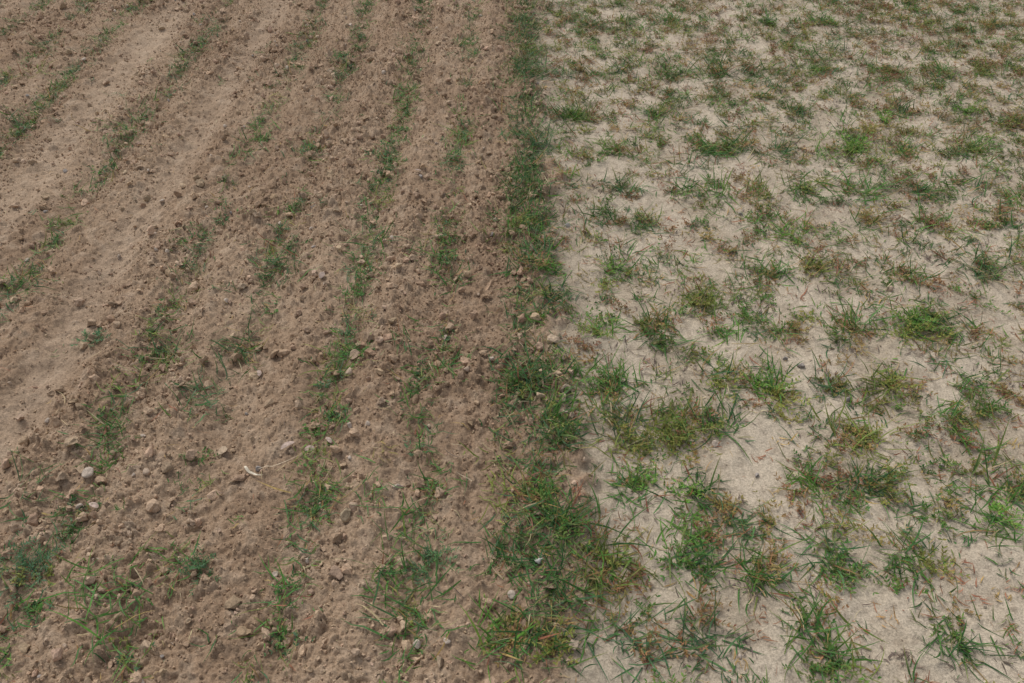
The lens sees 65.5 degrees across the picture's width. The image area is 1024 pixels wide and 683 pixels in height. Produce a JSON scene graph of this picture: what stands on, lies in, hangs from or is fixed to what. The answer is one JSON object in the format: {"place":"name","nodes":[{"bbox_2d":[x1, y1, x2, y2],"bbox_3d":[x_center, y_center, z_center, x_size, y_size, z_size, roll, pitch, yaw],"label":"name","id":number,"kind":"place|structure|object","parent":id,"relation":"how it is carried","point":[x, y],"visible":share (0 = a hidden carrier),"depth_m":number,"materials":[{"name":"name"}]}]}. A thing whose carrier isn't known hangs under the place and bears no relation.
{"place":"outdoors","nodes":[
{"label":"outdoors","id":0,"kind":"place"},
{"bbox_2d":[0,0,1023,682],"bbox_3d":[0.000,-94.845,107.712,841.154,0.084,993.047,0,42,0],"label":"ground","id":1,"kind":"structure","parent":0,"point":[70,318],"depth_m":2.38,"materials":[{"name":"soil"}]},
{"bbox_2d":[0,0,480,682],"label":"broadleaf weeds","id":2,"kind":"object","parent":1,"relation":"on","point":[32,568],"visible":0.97,"depth_m":2.10,"materials":[{"name":"green plant"}]},
{"bbox_2d":[0,0,525,682],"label":"wheat seedlings","id":3,"kind":"object","parent":1,"relation":"on","point":[328,420],"visible":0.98,"depth_m":2.21,"materials":[{"name":"green plant"}]},
{"bbox_2d":[89,169,446,507],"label":"dead leaves","id":4,"kind":"object","parent":1,"relation":"on","point":[284,445],"visible":0.99,"depth_m":2.07,"materials":[{"name":"brown plant"}]},
{"bbox_2d":[0,0,590,682],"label":"soil clods","id":5,"kind":"object","parent":1,"relation":"on","point":[152,506],"visible":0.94,"depth_m":2.55,"materials":[{"name":"brown soil"}]},
{"bbox_2d":[0,0,609,682],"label":"soil crumbs","id":6,"kind":"object","parent":1,"relation":"on","point":[262,306],"visible":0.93,"depth_m":2.57,"materials":[{"name":"brown soil"}]},
{"bbox_2d":[244,453,471,480],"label":"dry roots","id":7,"kind":"object","parent":1,"relation":"on","point":[247,469],"visible":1,"depth_m":2.00,"materials":[{"name":"beige plant"}]},
{"bbox_2d":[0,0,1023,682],"bbox_3d":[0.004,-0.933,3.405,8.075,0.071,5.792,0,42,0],"label":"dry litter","id":8,"kind":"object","parent":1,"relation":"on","point":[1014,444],"visible":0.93,"depth_m":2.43,"materials":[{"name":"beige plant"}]},
{"bbox_2d":[7,0,1023,682],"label":"stones","id":9,"kind":"object","parent":1,"relation":"on","point":[89,472],"visible":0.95,"depth_m":2.18,"materials":[{"name":"stone"}]},
{"bbox_2d":[446,0,1023,682],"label":"grass tufts","id":10,"kind":"object","parent":1,"relation":"on","point":[546,370],"visible":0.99,"depth_m":2.31,"materials":[{"name":"green plant"}]},
{"bbox_2d":[478,0,1023,682],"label":"weeds","id":11,"kind":"object","parent":1,"relation":"on","point":[782,388],"visible":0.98,"depth_m":2.46,"materials":[{"name":"green plant"}]},
{"bbox_2d":[544,0,1023,682],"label":"crust crumbs","id":12,"kind":"object","parent":1,"relation":"on","point":[788,308],"visible":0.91,"depth_m":2.63,"materials":[{"name":"beige soil"}]}
]}

